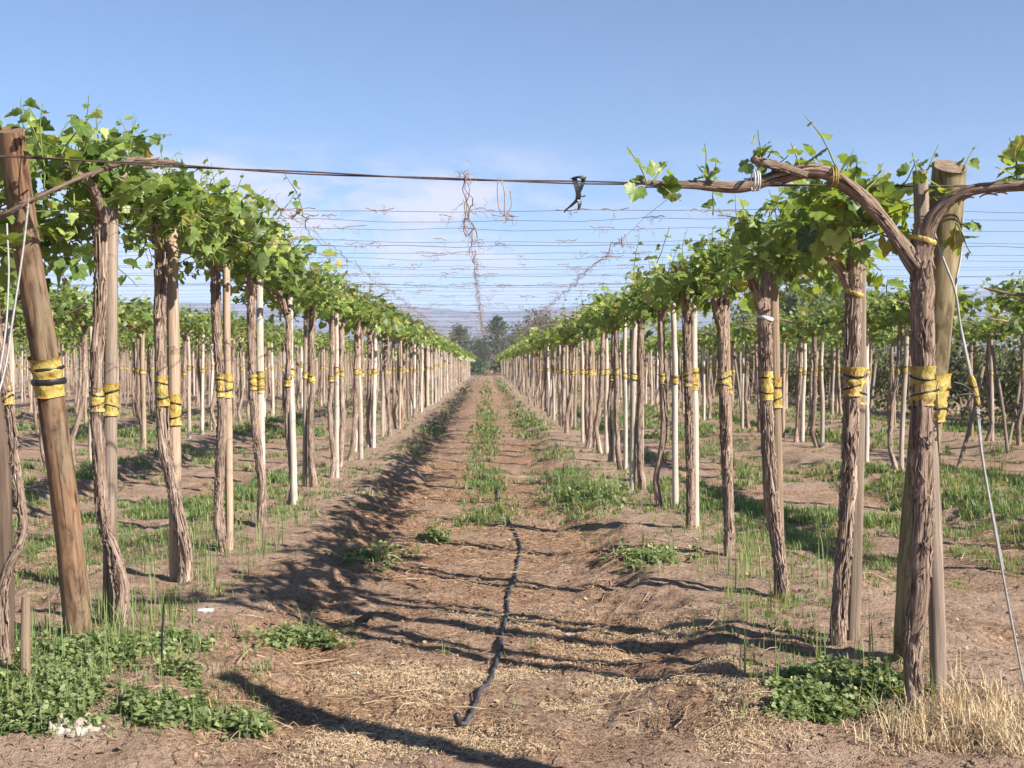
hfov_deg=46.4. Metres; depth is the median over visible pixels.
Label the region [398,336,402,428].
stake
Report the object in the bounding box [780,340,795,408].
grapevine
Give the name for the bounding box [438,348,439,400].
stake
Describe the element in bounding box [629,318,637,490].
stake
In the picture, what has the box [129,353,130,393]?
stake
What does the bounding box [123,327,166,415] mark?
grapevine
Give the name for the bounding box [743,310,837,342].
grapevine
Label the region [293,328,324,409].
grapevine
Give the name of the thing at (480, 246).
trellis wire
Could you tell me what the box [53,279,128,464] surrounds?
grapevine
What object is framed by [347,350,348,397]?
stake
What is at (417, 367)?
grapevine
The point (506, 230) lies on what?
trellis wire
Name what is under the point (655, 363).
grapevine
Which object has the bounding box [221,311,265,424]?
grapevine
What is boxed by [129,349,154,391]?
grapevine
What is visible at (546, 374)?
grapevine
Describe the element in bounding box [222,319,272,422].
grapevine
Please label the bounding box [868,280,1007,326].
grapevine
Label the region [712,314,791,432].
grapevine
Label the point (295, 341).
grapevine
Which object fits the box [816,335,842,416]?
grapevine
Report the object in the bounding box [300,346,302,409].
stake
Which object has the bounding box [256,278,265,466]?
stake
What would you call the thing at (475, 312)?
trellis wire
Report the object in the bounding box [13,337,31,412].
grapevine
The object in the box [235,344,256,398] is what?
grapevine
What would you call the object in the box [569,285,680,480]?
grapevine
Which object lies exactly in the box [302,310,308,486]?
stake
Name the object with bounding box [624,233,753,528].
grapevine
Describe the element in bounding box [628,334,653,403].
grapevine
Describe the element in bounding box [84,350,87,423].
stake
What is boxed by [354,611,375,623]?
clod
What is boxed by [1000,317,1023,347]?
grapevine
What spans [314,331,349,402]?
grapevine
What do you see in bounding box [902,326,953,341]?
grapevine
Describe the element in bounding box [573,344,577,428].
stake
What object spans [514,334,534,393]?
grapevine
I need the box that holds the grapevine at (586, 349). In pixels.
[555,306,610,439]
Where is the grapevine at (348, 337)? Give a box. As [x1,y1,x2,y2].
[324,333,353,349]
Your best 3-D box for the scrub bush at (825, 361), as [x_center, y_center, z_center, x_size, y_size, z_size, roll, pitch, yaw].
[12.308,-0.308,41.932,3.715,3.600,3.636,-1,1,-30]
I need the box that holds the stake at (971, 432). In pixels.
[969,327,972,435]
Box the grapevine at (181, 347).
[180,334,207,408]
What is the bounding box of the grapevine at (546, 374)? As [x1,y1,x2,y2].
[522,340,555,410]
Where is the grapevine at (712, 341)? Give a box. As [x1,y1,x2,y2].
[699,320,747,417]
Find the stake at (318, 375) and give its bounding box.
[317,348,319,402]
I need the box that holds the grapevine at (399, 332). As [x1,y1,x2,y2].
[344,308,423,437]
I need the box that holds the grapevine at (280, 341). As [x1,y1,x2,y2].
[263,316,294,402]
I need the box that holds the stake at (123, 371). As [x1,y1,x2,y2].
[123,351,124,393]
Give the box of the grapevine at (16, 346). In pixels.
[13,342,26,349]
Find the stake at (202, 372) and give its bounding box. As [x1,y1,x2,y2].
[200,333,204,434]
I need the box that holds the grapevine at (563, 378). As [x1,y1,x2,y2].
[527,321,597,425]
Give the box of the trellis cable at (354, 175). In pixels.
[0,155,966,187]
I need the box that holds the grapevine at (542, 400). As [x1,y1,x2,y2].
[524,341,556,409]
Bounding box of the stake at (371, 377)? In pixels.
[370,331,373,441]
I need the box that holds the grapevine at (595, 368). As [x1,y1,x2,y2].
[578,353,596,387]
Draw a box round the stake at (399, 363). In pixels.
[398,340,401,397]
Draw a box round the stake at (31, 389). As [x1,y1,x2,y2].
[30,374,32,412]
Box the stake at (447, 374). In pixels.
[447,357,447,391]
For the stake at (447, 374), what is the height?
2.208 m
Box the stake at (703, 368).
[702,336,704,419]
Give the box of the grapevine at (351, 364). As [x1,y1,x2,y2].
[348,337,366,396]
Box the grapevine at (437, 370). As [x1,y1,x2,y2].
[436,335,456,397]
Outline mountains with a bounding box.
[11,291,1023,364]
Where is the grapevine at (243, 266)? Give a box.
[123,174,295,552]
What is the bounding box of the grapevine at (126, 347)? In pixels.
[118,342,132,348]
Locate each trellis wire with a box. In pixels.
[0,292,966,295]
[15,311,998,312]
[22,316,998,316]
[34,196,327,304]
[46,264,694,267]
[50,213,1023,221]
[50,304,891,305]
[51,284,1021,289]
[52,283,1003,285]
[53,283,992,285]
[54,296,963,297]
[54,321,963,323]
[59,290,963,292]
[67,266,1023,269]
[69,306,874,309]
[70,329,882,331]
[75,224,1023,231]
[83,320,994,321]
[88,272,1009,276]
[90,303,993,305]
[91,299,974,300]
[118,236,1005,243]
[118,241,1023,247]
[118,273,1023,277]
[119,208,1009,212]
[125,281,1000,286]
[130,309,841,310]
[131,251,1023,255]
[132,254,1014,261]
[148,307,839,308]
[184,312,986,313]
[188,312,1011,313]
[205,315,991,316]
[207,320,781,321]
[255,192,470,351]
[263,327,713,327]
[265,326,704,327]
[299,313,1014,316]
[423,317,977,318]
[500,201,664,350]
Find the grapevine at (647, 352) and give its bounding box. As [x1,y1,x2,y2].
[643,334,680,409]
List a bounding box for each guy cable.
[0,198,29,390]
[935,217,1023,687]
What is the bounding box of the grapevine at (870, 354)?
[838,337,886,392]
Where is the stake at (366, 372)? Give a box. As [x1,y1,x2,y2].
[365,353,366,392]
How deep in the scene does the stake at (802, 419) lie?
21.39 m
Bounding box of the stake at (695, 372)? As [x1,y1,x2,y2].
[690,305,699,527]
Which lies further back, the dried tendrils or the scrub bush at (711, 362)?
the scrub bush at (711, 362)
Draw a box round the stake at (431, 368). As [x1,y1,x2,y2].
[430,346,432,404]
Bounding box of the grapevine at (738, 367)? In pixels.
[730,345,754,401]
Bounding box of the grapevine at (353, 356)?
[351,338,366,390]
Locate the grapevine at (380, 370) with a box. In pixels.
[380,351,390,389]
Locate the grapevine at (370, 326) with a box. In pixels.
[320,288,417,451]
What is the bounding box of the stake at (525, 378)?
[525,354,526,395]
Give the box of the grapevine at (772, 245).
[700,157,961,645]
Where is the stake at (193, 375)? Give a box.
[193,348,194,394]
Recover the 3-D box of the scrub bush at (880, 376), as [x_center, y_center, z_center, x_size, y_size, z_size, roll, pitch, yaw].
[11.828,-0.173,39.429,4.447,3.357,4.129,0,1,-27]
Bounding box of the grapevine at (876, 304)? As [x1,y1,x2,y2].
[840,283,910,469]
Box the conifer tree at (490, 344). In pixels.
[470,315,513,361]
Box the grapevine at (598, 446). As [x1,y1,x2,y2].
[558,289,620,453]
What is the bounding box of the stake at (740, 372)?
[740,352,741,390]
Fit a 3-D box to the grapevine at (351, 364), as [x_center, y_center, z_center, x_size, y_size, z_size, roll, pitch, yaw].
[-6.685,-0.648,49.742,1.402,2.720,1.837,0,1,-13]
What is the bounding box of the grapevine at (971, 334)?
[952,309,1018,440]
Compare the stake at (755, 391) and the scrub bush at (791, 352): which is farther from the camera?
the scrub bush at (791, 352)
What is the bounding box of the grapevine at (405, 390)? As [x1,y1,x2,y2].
[380,333,439,417]
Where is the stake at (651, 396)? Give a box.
[650,350,652,404]
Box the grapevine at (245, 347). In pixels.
[231,339,256,399]
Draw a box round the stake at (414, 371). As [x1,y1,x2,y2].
[413,340,415,407]
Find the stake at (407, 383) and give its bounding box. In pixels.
[405,341,408,418]
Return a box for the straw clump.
[820,652,1023,758]
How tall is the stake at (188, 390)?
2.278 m
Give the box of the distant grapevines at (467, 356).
[14,344,652,388]
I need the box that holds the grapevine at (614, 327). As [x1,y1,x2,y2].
[577,259,680,490]
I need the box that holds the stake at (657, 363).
[656,352,658,392]
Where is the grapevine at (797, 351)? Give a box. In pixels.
[780,337,810,406]
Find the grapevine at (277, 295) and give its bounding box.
[221,254,351,504]
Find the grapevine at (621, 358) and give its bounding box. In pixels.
[608,337,628,380]
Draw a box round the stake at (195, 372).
[194,352,195,393]
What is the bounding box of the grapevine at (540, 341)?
[529,328,565,422]
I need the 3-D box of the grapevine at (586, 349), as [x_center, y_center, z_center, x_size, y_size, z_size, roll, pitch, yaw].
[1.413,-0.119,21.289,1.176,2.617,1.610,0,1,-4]
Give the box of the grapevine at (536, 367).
[520,331,538,404]
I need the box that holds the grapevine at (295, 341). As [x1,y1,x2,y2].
[270,329,316,349]
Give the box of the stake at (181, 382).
[181,368,182,408]
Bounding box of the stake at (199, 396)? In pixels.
[198,382,199,406]
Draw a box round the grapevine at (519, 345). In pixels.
[518,335,539,403]
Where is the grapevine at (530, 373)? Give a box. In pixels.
[509,350,531,397]
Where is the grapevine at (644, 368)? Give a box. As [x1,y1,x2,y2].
[621,338,653,403]
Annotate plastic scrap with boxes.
[196,608,213,611]
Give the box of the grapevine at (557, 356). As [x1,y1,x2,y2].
[529,319,561,412]
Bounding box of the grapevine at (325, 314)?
[263,259,356,487]
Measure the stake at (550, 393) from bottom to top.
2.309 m
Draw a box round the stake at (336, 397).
[334,313,339,477]
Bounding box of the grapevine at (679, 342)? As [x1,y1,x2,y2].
[664,325,708,352]
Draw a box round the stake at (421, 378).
[420,343,422,412]
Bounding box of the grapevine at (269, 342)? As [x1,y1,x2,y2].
[235,313,285,420]
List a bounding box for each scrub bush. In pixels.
[457,342,486,374]
[470,358,496,374]
[483,352,500,373]
[699,354,735,384]
[699,356,717,387]
[705,348,780,391]
[712,355,754,393]
[780,346,829,397]
[780,351,830,399]
[781,343,895,402]
[781,347,834,401]
[808,346,907,410]
[823,343,902,404]
[869,326,967,411]
[898,308,1019,415]
[947,339,1020,418]
[949,336,1023,424]
[1001,355,1019,415]
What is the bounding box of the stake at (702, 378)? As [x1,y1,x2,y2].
[701,347,702,415]
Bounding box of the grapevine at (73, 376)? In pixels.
[67,352,78,390]
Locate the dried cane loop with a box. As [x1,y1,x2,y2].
[497,178,511,215]
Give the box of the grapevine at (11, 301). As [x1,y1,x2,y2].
[0,286,24,323]
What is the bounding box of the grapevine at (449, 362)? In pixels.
[448,350,465,377]
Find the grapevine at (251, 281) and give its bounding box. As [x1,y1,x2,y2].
[178,199,347,526]
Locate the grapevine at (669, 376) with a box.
[668,353,670,390]
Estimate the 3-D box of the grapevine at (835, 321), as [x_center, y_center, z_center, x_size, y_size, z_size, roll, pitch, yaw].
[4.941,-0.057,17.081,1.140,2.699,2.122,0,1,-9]
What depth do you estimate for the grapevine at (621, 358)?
48.35 m
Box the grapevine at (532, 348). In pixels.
[525,331,556,414]
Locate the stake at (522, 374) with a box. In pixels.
[521,355,523,394]
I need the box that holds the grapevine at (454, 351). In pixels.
[443,343,456,393]
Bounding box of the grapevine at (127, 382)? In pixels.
[118,343,146,401]
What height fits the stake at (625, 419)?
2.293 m
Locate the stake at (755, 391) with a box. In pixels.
[755,375,756,403]
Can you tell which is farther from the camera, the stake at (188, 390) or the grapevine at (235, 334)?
the grapevine at (235, 334)
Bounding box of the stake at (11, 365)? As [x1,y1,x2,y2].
[7,312,15,479]
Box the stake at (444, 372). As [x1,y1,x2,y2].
[443,351,445,394]
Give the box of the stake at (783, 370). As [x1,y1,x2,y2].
[781,333,786,437]
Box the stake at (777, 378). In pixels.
[770,273,783,594]
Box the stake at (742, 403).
[741,340,744,428]
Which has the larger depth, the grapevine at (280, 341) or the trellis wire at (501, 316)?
the grapevine at (280, 341)
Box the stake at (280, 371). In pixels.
[280,351,281,394]
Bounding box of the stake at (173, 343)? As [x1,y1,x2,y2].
[166,229,182,581]
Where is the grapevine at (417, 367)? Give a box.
[415,329,442,412]
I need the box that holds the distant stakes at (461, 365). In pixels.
[14,352,652,388]
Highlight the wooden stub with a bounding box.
[20,596,30,677]
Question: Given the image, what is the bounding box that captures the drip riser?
[161,604,163,662]
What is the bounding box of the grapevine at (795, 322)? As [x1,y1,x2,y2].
[779,297,842,447]
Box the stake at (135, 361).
[135,340,136,413]
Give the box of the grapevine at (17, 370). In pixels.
[14,350,26,391]
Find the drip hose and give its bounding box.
[453,476,521,725]
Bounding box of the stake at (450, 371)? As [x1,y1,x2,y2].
[450,353,450,390]
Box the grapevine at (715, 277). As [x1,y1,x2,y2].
[644,221,799,556]
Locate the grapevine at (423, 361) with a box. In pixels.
[423,326,449,401]
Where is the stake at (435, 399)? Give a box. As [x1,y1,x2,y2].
[434,348,436,402]
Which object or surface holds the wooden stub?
on the ground at (674, 581)
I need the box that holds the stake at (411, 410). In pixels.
[409,345,412,414]
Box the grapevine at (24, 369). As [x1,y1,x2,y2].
[14,340,28,401]
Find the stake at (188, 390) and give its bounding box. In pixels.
[186,332,190,437]
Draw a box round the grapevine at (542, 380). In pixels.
[519,342,555,396]
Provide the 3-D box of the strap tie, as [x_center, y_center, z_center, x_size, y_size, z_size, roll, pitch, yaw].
[0.263,-0.789,4.968,0.098,0.155,0.027,0,1,-1]
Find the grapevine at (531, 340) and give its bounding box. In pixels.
[528,326,568,417]
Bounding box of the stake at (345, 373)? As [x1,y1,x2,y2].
[344,351,345,398]
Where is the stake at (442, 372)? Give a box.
[442,351,442,394]
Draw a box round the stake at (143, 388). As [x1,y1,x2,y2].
[140,320,145,449]
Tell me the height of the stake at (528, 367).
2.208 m
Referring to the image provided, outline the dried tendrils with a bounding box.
[238,193,741,343]
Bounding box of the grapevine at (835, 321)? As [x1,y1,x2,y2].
[808,295,902,339]
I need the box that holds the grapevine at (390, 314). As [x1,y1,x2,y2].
[308,283,398,459]
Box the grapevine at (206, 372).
[190,337,231,404]
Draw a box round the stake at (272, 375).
[270,342,274,414]
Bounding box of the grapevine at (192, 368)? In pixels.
[190,344,208,394]
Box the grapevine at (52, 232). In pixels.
[0,103,174,663]
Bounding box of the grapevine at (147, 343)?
[145,329,182,413]
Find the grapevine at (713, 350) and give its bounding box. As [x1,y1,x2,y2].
[699,345,717,398]
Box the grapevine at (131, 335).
[117,327,147,418]
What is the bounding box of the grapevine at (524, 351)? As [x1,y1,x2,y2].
[517,343,531,381]
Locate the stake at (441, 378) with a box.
[440,350,441,397]
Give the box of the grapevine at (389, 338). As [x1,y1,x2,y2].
[366,309,417,431]
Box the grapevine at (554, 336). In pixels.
[535,321,597,433]
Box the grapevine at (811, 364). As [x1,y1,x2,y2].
[788,336,824,411]
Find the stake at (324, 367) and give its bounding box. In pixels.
[323,347,325,404]
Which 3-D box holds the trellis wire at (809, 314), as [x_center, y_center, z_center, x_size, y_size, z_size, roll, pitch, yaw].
[-10.881,-1.071,17.654,47.000,0.136,0.021,0,1,-1]
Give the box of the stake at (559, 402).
[558,344,560,425]
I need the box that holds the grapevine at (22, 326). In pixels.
[4,309,64,375]
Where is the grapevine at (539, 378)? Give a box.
[517,330,541,405]
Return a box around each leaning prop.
[733,354,740,423]
[806,351,818,432]
[869,362,876,422]
[956,366,984,468]
[990,345,1008,452]
[1008,372,1020,446]
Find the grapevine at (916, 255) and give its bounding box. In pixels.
[624,116,1023,711]
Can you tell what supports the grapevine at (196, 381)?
on the ground at (674, 581)
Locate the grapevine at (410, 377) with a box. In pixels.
[395,317,440,416]
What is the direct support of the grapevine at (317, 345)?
on the ground at (674, 581)
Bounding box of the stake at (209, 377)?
[208,347,210,405]
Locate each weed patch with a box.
[0,611,277,740]
[238,603,357,652]
[324,531,420,573]
[408,508,455,543]
[538,455,637,511]
[599,527,705,574]
[729,630,936,724]
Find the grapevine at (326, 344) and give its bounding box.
[299,326,329,404]
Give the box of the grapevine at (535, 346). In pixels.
[526,333,556,412]
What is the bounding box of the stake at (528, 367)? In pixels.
[527,353,529,395]
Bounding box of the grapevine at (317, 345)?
[294,333,329,350]
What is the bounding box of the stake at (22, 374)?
[21,347,22,401]
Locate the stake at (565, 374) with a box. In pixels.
[565,345,565,401]
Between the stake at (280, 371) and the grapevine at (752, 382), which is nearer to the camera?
the grapevine at (752, 382)
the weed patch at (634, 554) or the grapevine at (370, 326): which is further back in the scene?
the grapevine at (370, 326)
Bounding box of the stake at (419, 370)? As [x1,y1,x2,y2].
[418,348,419,408]
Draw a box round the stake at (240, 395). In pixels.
[240,345,242,420]
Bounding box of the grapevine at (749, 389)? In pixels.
[731,347,754,402]
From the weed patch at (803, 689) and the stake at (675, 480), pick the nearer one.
the weed patch at (803, 689)
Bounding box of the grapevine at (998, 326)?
[972,310,1023,445]
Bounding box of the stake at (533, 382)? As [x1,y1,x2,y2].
[531,352,533,400]
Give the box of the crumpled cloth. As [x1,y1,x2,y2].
[46,714,108,736]
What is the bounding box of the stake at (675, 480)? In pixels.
[670,303,678,506]
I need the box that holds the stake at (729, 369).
[726,281,732,481]
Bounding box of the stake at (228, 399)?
[223,262,232,549]
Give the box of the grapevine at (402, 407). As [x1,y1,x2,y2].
[365,315,436,425]
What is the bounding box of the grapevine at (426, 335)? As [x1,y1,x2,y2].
[379,308,431,428]
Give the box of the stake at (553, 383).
[551,344,554,419]
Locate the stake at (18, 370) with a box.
[18,353,19,386]
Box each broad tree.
[466,333,492,364]
[494,321,528,353]
[502,306,559,375]
[708,300,781,352]
[729,277,844,349]
[805,274,885,349]
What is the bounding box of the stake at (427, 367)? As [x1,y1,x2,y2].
[426,344,428,407]
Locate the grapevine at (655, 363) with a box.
[643,335,669,406]
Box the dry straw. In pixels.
[1,432,1023,767]
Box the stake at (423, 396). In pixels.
[422,382,423,410]
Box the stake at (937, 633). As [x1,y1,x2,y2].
[912,169,946,696]
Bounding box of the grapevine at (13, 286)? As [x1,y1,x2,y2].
[0,278,75,344]
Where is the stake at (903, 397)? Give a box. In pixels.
[899,326,908,468]
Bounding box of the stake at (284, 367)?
[284,343,285,398]
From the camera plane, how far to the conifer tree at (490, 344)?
177.26 m
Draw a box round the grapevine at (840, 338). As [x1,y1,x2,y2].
[826,334,876,346]
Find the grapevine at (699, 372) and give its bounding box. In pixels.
[681,325,736,417]
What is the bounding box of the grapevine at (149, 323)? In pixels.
[75,289,186,449]
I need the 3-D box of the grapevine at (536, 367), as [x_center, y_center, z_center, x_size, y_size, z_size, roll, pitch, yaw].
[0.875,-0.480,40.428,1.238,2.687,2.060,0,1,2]
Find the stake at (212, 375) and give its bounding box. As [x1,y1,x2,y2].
[209,336,213,429]
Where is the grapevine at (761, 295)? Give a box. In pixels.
[682,190,877,598]
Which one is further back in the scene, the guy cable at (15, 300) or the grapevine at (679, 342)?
the grapevine at (679, 342)
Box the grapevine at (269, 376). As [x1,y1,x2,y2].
[265,322,295,415]
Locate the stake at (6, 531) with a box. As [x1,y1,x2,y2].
[0,306,14,656]
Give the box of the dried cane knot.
[450,160,477,238]
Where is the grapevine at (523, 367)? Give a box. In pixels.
[510,346,524,393]
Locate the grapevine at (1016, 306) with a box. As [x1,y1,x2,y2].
[964,270,1023,328]
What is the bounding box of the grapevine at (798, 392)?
[757,302,829,441]
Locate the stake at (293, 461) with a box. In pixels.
[287,293,296,504]
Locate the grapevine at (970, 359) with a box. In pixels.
[909,311,998,435]
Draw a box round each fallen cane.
[255,653,358,664]
[588,538,681,561]
[673,703,695,727]
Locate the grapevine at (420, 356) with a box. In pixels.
[391,333,444,409]
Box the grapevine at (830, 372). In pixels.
[806,338,841,413]
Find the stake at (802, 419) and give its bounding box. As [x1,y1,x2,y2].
[800,336,806,441]
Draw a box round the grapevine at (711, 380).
[699,349,712,397]
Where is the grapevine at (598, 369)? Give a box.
[594,343,599,391]
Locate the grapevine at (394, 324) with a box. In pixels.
[338,293,405,446]
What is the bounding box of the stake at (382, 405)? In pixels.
[381,332,384,436]
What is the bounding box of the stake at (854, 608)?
[846,264,867,639]
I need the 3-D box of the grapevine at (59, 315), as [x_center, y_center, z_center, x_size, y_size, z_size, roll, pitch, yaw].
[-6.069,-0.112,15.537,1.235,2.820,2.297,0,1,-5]
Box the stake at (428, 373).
[428,345,429,405]
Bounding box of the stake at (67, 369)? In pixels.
[66,352,68,391]
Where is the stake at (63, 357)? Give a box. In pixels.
[62,343,63,376]
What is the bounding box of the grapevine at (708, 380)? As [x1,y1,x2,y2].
[677,321,744,419]
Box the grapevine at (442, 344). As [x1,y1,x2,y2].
[404,333,446,414]
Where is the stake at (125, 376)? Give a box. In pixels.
[124,345,125,401]
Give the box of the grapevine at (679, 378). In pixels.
[657,323,698,411]
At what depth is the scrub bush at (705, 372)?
70.59 m
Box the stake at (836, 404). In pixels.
[835,346,838,415]
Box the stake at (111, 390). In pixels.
[102,204,119,622]
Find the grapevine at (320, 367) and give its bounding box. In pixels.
[316,329,328,403]
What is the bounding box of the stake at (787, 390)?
[785,349,787,408]
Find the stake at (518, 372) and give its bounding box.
[518,357,518,387]
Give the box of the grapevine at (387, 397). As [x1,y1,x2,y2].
[353,302,429,435]
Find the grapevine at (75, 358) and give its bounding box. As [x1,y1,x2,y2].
[67,348,87,391]
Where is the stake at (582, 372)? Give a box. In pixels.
[580,332,584,441]
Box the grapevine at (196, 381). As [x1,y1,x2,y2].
[192,334,209,406]
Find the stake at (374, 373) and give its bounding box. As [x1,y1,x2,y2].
[372,325,377,447]
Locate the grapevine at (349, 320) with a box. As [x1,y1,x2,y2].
[295,280,387,467]
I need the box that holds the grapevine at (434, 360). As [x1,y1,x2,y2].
[430,336,450,391]
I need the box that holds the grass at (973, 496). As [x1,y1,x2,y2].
[11,374,1023,660]
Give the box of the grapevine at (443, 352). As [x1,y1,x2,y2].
[440,344,457,370]
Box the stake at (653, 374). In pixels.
[653,356,654,387]
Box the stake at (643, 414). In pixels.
[637,352,643,466]
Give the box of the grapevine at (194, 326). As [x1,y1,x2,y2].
[179,304,240,407]
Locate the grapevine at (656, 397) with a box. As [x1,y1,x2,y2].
[644,332,679,407]
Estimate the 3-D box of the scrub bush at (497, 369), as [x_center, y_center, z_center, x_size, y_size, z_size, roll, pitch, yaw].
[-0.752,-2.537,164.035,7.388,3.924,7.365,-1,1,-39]
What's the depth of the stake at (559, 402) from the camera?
26.70 m
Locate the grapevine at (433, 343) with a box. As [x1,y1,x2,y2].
[408,335,449,407]
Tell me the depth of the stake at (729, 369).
8.76 m
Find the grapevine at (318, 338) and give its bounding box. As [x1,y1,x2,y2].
[297,329,325,407]
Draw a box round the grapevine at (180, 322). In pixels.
[118,297,192,438]
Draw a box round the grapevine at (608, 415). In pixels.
[560,284,628,461]
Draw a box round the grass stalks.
[53,492,941,709]
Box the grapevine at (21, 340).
[13,330,27,344]
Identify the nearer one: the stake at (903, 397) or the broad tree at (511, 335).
the stake at (903, 397)
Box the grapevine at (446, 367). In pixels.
[445,348,459,392]
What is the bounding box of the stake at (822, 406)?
[819,330,824,447]
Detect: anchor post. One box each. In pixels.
[0,126,91,637]
[893,160,966,663]
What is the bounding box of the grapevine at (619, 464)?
[581,281,648,469]
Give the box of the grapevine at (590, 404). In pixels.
[558,295,600,447]
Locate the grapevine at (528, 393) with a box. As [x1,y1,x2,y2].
[517,333,542,401]
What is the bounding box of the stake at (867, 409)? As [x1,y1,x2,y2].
[864,305,869,462]
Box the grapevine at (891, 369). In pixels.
[869,327,903,422]
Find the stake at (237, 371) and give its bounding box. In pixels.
[237,350,238,396]
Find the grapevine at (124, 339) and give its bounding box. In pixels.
[80,328,146,344]
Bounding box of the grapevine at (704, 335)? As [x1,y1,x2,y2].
[697,317,745,349]
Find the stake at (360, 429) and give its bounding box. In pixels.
[358,328,362,459]
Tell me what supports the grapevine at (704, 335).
on the ground at (674, 581)
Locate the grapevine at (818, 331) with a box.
[801,296,881,453]
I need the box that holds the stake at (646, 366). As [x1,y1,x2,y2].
[645,353,647,403]
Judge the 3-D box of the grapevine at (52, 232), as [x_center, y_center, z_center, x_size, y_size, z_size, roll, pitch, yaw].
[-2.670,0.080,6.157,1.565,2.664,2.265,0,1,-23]
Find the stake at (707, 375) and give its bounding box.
[706,354,707,396]
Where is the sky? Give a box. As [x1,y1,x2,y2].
[0,0,1023,310]
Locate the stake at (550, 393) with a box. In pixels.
[549,364,551,417]
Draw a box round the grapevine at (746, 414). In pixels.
[711,313,792,428]
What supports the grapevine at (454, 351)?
on the ground at (674, 581)
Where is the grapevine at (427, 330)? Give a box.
[388,316,438,421]
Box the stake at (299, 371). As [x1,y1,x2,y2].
[299,350,300,391]
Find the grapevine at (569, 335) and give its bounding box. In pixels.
[553,313,608,436]
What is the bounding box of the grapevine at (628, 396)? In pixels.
[619,337,629,399]
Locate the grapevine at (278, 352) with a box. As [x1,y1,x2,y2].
[276,342,281,394]
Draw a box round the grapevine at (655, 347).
[645,330,680,408]
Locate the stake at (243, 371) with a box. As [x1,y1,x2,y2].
[243,353,244,389]
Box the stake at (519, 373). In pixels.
[519,355,520,391]
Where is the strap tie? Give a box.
[564,176,585,212]
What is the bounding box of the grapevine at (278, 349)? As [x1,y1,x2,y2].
[266,344,281,396]
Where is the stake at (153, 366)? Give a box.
[153,349,153,384]
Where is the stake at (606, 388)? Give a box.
[604,332,608,452]
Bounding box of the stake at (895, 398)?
[892,367,895,424]
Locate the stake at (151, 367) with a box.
[150,342,153,411]
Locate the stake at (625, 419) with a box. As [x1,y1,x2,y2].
[622,318,627,470]
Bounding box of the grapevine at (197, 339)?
[147,305,222,434]
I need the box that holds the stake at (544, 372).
[544,348,545,410]
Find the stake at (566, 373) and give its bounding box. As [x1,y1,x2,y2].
[565,338,568,431]
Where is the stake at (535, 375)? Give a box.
[534,359,536,390]
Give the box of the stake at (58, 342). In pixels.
[57,333,59,351]
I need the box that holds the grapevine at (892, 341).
[880,325,911,405]
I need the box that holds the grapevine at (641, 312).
[618,253,706,506]
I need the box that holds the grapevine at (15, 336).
[6,321,66,430]
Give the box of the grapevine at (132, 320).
[70,287,150,424]
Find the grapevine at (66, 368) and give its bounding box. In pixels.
[61,344,87,398]
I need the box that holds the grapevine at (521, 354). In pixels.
[513,337,529,382]
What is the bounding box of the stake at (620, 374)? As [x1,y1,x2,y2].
[619,350,621,397]
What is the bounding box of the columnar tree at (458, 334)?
[447,323,474,351]
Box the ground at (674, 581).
[0,365,1023,767]
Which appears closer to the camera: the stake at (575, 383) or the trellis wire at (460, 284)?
the trellis wire at (460, 284)
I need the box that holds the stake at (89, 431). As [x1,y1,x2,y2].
[88,326,91,462]
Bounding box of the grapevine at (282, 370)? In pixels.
[256,325,302,412]
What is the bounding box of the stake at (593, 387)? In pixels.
[592,335,595,447]
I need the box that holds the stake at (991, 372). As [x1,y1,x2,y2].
[988,322,993,440]
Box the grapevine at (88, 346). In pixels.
[87,341,89,405]
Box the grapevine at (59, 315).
[10,274,92,471]
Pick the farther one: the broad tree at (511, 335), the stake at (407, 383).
the broad tree at (511, 335)
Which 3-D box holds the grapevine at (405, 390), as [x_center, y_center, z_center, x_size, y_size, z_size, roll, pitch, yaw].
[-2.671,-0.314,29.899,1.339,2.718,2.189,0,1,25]
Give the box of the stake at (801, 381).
[800,352,802,409]
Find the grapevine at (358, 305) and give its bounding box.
[277,271,380,477]
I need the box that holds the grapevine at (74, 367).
[61,341,88,405]
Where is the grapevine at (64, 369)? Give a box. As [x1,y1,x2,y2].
[64,350,72,391]
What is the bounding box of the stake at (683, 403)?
[681,349,684,412]
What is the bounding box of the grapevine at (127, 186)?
[0,95,238,627]
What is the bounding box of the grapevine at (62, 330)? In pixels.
[15,322,88,338]
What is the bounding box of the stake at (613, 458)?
[612,357,618,461]
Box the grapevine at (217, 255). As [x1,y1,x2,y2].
[43,134,303,582]
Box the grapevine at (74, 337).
[60,324,128,417]
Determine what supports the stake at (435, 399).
on the ground at (674, 581)
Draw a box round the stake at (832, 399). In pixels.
[831,350,834,414]
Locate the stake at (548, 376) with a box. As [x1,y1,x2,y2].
[546,346,549,415]
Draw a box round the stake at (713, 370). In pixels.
[712,353,714,396]
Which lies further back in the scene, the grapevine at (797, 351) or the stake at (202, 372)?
the grapevine at (797, 351)
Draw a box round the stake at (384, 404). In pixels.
[381,334,385,431]
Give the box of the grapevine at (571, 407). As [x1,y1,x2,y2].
[536,309,594,429]
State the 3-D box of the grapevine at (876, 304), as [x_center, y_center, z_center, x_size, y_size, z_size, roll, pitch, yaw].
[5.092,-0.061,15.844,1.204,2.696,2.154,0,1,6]
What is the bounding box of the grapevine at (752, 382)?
[737,342,754,403]
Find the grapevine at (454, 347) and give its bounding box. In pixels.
[430,336,457,402]
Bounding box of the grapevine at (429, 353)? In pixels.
[424,330,444,397]
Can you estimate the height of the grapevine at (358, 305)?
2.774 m
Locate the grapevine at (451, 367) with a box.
[451,342,461,389]
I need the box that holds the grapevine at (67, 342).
[60,338,72,357]
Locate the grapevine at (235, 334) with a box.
[193,305,246,429]

